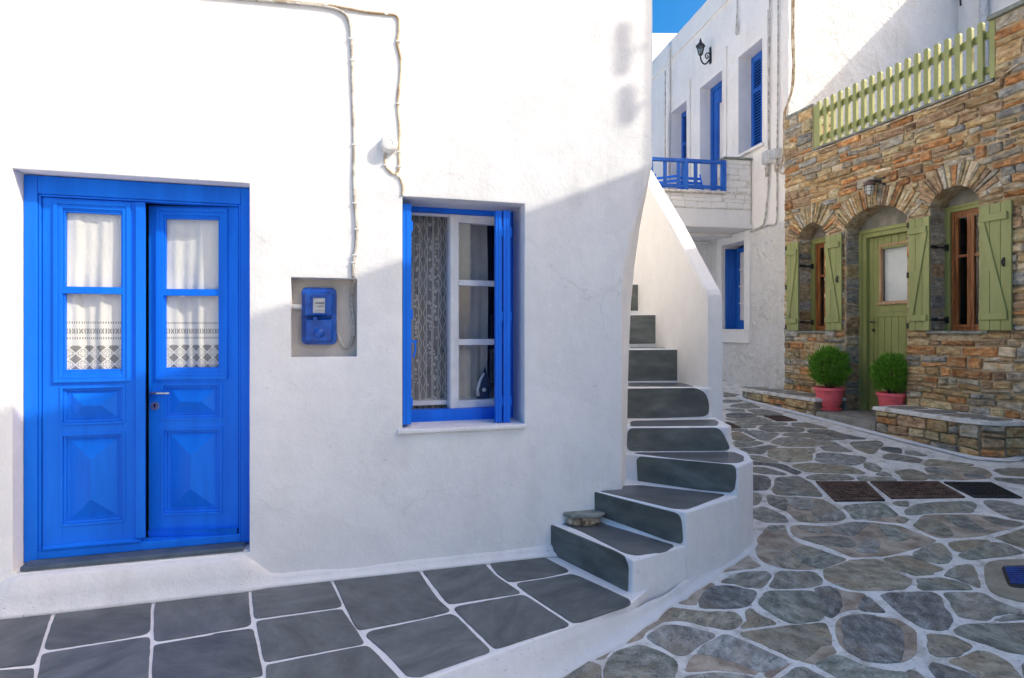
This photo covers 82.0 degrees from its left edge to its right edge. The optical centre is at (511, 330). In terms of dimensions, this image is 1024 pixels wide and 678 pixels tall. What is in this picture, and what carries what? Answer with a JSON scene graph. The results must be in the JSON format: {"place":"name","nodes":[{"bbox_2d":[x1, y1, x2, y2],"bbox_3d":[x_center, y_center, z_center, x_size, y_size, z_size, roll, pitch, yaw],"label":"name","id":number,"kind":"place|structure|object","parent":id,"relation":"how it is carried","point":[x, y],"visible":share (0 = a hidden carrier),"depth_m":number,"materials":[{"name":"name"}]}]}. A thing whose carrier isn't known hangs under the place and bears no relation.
{"place":"outdoors","nodes":[
{"label":"outdoors","id":0,"kind":"place"},
{"bbox_2d":[652,0,706,32],"label":"sky","id":1,"kind":"structure","parent":0,"point":[668,16],"materials":[{"name":"blue"}]},
{"bbox_2d":[563,379,1023,677],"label":"street","id":2,"kind":"structure","parent":0,"point":[818,582],"depth_m":3.47,"materials":[{"name":"grey stone"}]},
{"bbox_2d":[0,557,646,677],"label":"terrace","id":3,"kind":"structure","parent":2,"relation":"on","point":[440,623],"depth_m":2.83,"materials":[{"name":"grey stone"}]},
{"bbox_2d":[0,0,651,619],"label":"white house","id":4,"kind":"structure","parent":2,"relation":"on","point":[270,450],"depth_m":3.38,"materials":[{"name":"paint"}]},
{"bbox_2d":[67,213,120,368],"bbox_3d":[-2.273,-0.230,3.219,0.329,0.891,0.030,0,0,-15],"label":"lace curtain","id":5,"kind":"object","parent":4,"relation":"hanging from","point":[93,250],"visible":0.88,"depth_m":3.22,"materials":[{"name":"white fabric"}]},
{"bbox_2d":[16,175,249,571],"bbox_3d":[-2.047,0.208,3.293,1.114,2.051,0.308,0,0,-16],"label":"front door","id":6,"kind":"structure","parent":4,"relation":"in","point":[85,429],"depth_m":3.23,"materials":[{"name":"blue paint"}]},
{"bbox_2d":[167,220,218,366],"bbox_3d":[-1.830,-0.230,3.388,0.355,0.891,0.030,0,0,-6],"label":"lace curtain","id":7,"kind":"object","parent":4,"relation":"hanging from","point":[192,254],"visible":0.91,"depth_m":3.39,"materials":[{"name":"white fabric"}]},
{"bbox_2d":[243,0,358,349],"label":"meter cable","id":8,"kind":"object","parent":4,"relation":"attached to","point":[353,144],"visible":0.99,"depth_m":3.42,"materials":[{"name":"white plastic"}]},
{"bbox_2d":[292,287,336,344],"bbox_3d":[-1.156,-0.086,3.427,0.274,0.333,0.121,0,0,-14],"label":"electric meter","id":9,"kind":"object","parent":4,"relation":"attached to","point":[318,307],"visible":1,"depth_m":3.40,"materials":[{"name":"blue plastic"}]},
{"bbox_2d":[278,0,403,195],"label":"cable","id":10,"kind":"object","parent":4,"relation":"attached to","point":[398,90],"depth_m":3.49,"materials":[{"name":"white plastic"}]},
{"bbox_2d":[380,135,397,153],"bbox_3d":[-0.725,-1.097,3.467,0.104,0.104,0.073,0,0,-16],"label":"junction box","id":11,"kind":"object","parent":4,"relation":"attached to","point":[388,144],"visible":1,"depth_m":3.44,"materials":[{"name":"white plastic"}]},
{"bbox_2d":[411,216,446,408],"bbox_3d":[-0.591,-0.096,3.967,0.416,1.523,0.024,0,0,-16],"label":"net curtain","id":12,"kind":"object","parent":4,"relation":"hanging from","point":[415,224],"visible":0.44,"depth_m":3.98,"materials":[{"name":"white fabric"}]},
{"bbox_2d":[397,203,525,433],"bbox_3d":[-0.378,-0.094,3.848,0.914,1.419,0.548,0,0,-16],"label":"window","id":13,"kind":"structure","parent":4,"relation":"in","point":[495,412],"depth_m":3.76,"materials":[{"name":"blue paint"}]},
{"bbox_2d":[476,366,489,398],"bbox_3d":[-0.198,0.356,4.043,0.111,0.217,0.067,0,0,-16],"label":"clothes iron","id":14,"kind":"object","parent":13,"relation":"on","point":[482,389],"visible":1,"depth_m":4.04,"materials":[{"name":"metal"}]},
{"bbox_2d":[445,217,487,405],"bbox_3d":[-0.316,-0.136,4.102,0.307,1.443,0.031,0,0,-17],"label":"net curtain","id":15,"kind":"object","parent":4,"relation":"hanging from","point":[473,300],"visible":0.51,"depth_m":4.12,"materials":[{"name":"white fabric"}]},
{"bbox_2d":[444,170,757,677],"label":"stone staircase","id":16,"kind":"structure","parent":2,"relation":"on","point":[673,527],"depth_m":3.92,"materials":[{"name":"white paint"}]},
{"bbox_2d":[567,517,599,525],"bbox_3d":[0.457,1.214,3.785,0.216,0.057,0.120,0,0,0],"label":"rough stone","id":17,"kind":"object","parent":16,"relation":"on","point":[583,521],"visible":0.81,"depth_m":3.74,"materials":[{"name":"beige stone"}]},
{"bbox_2d":[563,510,604,517],"bbox_3d":[0.464,1.179,3.809,0.272,0.024,0.158,0,0,0],"label":"flat stone","id":18,"kind":"object","parent":17,"relation":"on","point":[586,514],"visible":0.88,"depth_m":3.76,"materials":[{"name":"stone"}]},
{"bbox_2d":[652,33,676,60],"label":"distant house","id":19,"kind":"structure","parent":2,"relation":"on","point":[660,41],"depth_m":15.30,"materials":[{"name":"white paint"}]},
{"bbox_2d":[724,422,740,427],"bbox_3d":[2.652,1.141,7.125,0.123,0.036,0.289,0,0,0],"label":"drain grate","id":20,"kind":"object","parent":2,"relation":"on","point":[732,425],"visible":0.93,"depth_m":7.09,"materials":[{"name":"brown metal"}]},
{"bbox_2d":[763,415,797,420],"bbox_3d":[3.331,1.085,7.322,0.227,0.041,0.365,0,0,-8],"label":"drain grate","id":21,"kind":"object","parent":2,"relation":"on","point":[779,417],"visible":1,"depth_m":7.30,"materials":[{"name":"brown metal"}]},
{"bbox_2d":[742,386,845,415],"bbox_3d":[3.759,1.168,8.121,0.604,0.664,1.630,0,0,-12],"label":"stone bench","id":22,"kind":"object","parent":2,"relation":"on","point":[805,402],"visible":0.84,"depth_m":7.83,"materials":[{"name":"brown stone"}]},
{"bbox_2d":[651,0,957,388],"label":"building","id":23,"kind":"structure","parent":2,"relation":"on","point":[710,123],"depth_m":9.30,"materials":[{"name":"white paint"}]},
{"bbox_2d":[654,174,678,188],"bbox_3d":[2.525,-2.268,9.817,0.448,0.872,0.560,0,0,29],"label":"balcony chair","id":24,"kind":"object","parent":23,"relation":"on","point":[670,176],"visible":0.09,"depth_m":9.99,"materials":[{"name":"blue plastic"}]},
{"bbox_2d":[680,174,703,189],"bbox_3d":[3.113,-2.268,9.878,0.448,0.872,0.560,0,0,-14],"label":"balcony chair","id":25,"kind":"object","parent":23,"relation":"on","point":[699,183],"visible":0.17,"depth_m":10.12,"materials":[{"name":"blue plastic"}]},
{"bbox_2d":[696,38,711,64],"bbox_3d":[3.473,-5.064,10.673,0.297,0.480,0.158,0,0,0],"label":"wall lantern","id":26,"kind":"object","parent":23,"relation":"attached to","point":[700,45],"depth_m":10.68,"materials":[{"name":"black metal"}]},
{"bbox_2d":[710,80,721,190],"bbox_3d":[3.845,-3.375,10.738,0.070,2.370,0.797,0,0,-10],"label":"balcony door","id":27,"kind":"structure","parent":23,"relation":"in","point":[715,92],"depth_m":10.97,"materials":[{"name":"blue paint"}]},
{"bbox_2d":[735,0,738,34],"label":"hanging wire","id":28,"kind":"object","parent":23,"relation":"hanging from","point":[737,29],"visible":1,"depth_m":9.79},
{"bbox_2d":[754,0,770,229],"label":"house wire","id":29,"kind":"object","parent":23,"relation":"attached to","point":[768,112],"visible":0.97,"depth_m":8.91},
{"bbox_2d":[750,0,778,231],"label":"house wire","id":30,"kind":"object","parent":23,"relation":"attached to","point":[777,115],"visible":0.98,"depth_m":8.70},
{"bbox_2d":[762,150,773,176],"bbox_3d":[3.862,-2.525,8.915,0.112,0.384,0.163,0,0,-10],"label":"wire box","id":31,"kind":"object","parent":23,"relation":"attached to","point":[767,160],"visible":0.99,"depth_m":8.87,"materials":[{"name":"white plastic"}]},
{"bbox_2d":[771,148,781,171],"bbox_3d":[3.898,-2.515,8.705,0.112,0.338,0.143,0,0,-10],"label":"wire box","id":32,"kind":"object","parent":23,"relation":"attached to","point":[776,154],"visible":1,"depth_m":8.65,"materials":[{"name":"white plastic"}]},
{"bbox_2d":[777,0,795,174],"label":"cable bundle","id":33,"kind":"object","parent":23,"relation":"attached to","point":[793,57],"visible":0.94,"depth_m":8.33,"materials":[{"name":"beige plastic"}]},
{"bbox_2d":[816,409,876,431],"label":"step","id":34,"kind":"structure","parent":2,"relation":"on","point":[867,419],"depth_m":6.92,"materials":[{"name":"grey concrete"}]},
{"bbox_2d":[805,343,853,410],"bbox_3d":[3.979,0.576,7.392,0.561,0.839,0.548,0,0,-24],"label":"potted shrub","id":35,"kind":"object","parent":34,"relation":"on","point":[831,395],"visible":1,"depth_m":7.28,"materials":[{"name":"green plant"}]},
{"bbox_2d":[867,352,910,405],"bbox_3d":[4.348,0.604,6.754,0.476,0.758,0.505,0,0,-18],"label":"potted shrub","id":36,"kind":"object","parent":34,"relation":"on","point":[885,365],"visible":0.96,"depth_m":6.67,"materials":[{"name":"green plant"}]},
{"bbox_2d":[816,481,884,501],"bbox_3d":[2.765,1.307,4.809,0.394,0.068,0.458,0,0,10],"label":"drain grate","id":37,"kind":"object","parent":2,"relation":"on","point":[847,491],"visible":1,"depth_m":4.79,"materials":[{"name":"brown metal"}]},
{"bbox_2d":[784,0,1023,419],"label":"stone house","id":38,"kind":"structure","parent":2,"relation":"on","point":[917,259],"depth_m":6.43,"materials":[{"name":"brown stone"}]},
{"bbox_2d":[785,233,842,332],"bbox_3d":[4.161,-0.619,7.931,0.357,1.300,0.973,0,0,-15],"label":"window","id":39,"kind":"structure","parent":38,"relation":"in","point":[832,245],"depth_m":8.13,"materials":[{"name":"green paint"}]},
{"bbox_2d":[863,177,885,195],"bbox_3d":[4.263,-1.690,6.931,0.246,0.219,0.131,0,0,0],"label":"bulkhead lamp","id":40,"kind":"object","parent":38,"relation":"attached to","point":[869,186],"visible":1,"depth_m":6.90,"materials":[{"name":"white glass"}]},
{"bbox_2d":[858,222,906,410],"bbox_3d":[4.576,-0.130,7.087,0.143,2.260,0.843,0,0,-16],"label":"green door","id":41,"kind":"structure","parent":38,"relation":"in","point":[882,326],"depth_m":7.25,"materials":[{"name":"green paint"}]},
{"bbox_2d":[782,61,1023,166],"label":"fence cable","id":42,"kind":"object","parent":38,"relation":"attached to","point":[1005,73],"visible":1,"depth_m":6.43,"materials":[{"name":"white plastic"}]},
{"bbox_2d":[813,19,994,147],"bbox_3d":[4.396,-2.756,6.830,0.083,0.611,2.312,0,0,-15],"label":"picket fence","id":43,"kind":"object","parent":38,"relation":"on","point":[971,75],"visible":0.91,"depth_m":6.59,"materials":[{"name":"green paint"}]},
{"bbox_2d":[906,200,1012,333],"bbox_3d":[4.684,-0.651,6.079,0.357,1.365,1.063,0,0,-15],"label":"window","id":44,"kind":"structure","parent":38,"relation":"in","point":[995,220],"depth_m":6.17,"materials":[{"name":"green paint"}]},
{"bbox_2d":[870,481,964,498],"bbox_3d":[3.257,1.282,4.751,0.530,0.068,0.382,0,0,9],"label":"drain grate","id":45,"kind":"object","parent":2,"relation":"on","point":[913,489],"visible":1,"depth_m":4.73,"materials":[{"name":"brown metal"}]},
{"bbox_2d":[872,405,1023,457],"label":"stone bench","id":46,"kind":"object","parent":2,"relation":"on","point":[974,434],"visible":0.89,"depth_m":5.63,"materials":[{"name":"brown stone"}]},
{"bbox_2d":[944,481,1021,498],"bbox_3d":[3.720,1.259,4.670,0.342,0.054,0.372,0,0,7],"label":"drain grate","id":47,"kind":"object","parent":2,"relation":"on","point":[982,490],"visible":1,"depth_m":4.65,"materials":[{"name":"black metal"}]},
{"bbox_2d":[958,0,1019,89],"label":"house","id":48,"kind":"structure","parent":2,"relation":"on","point":[972,13],"depth_m":9.13,"materials":[{"name":"white paint"}]},
{"bbox_2d":[984,559,1023,602],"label":"utility cover","id":49,"kind":"object","parent":2,"relation":"on","point":[1004,578],"visible":1,"depth_m":3.35,"materials":[{"name":"concrete"}]}
]}

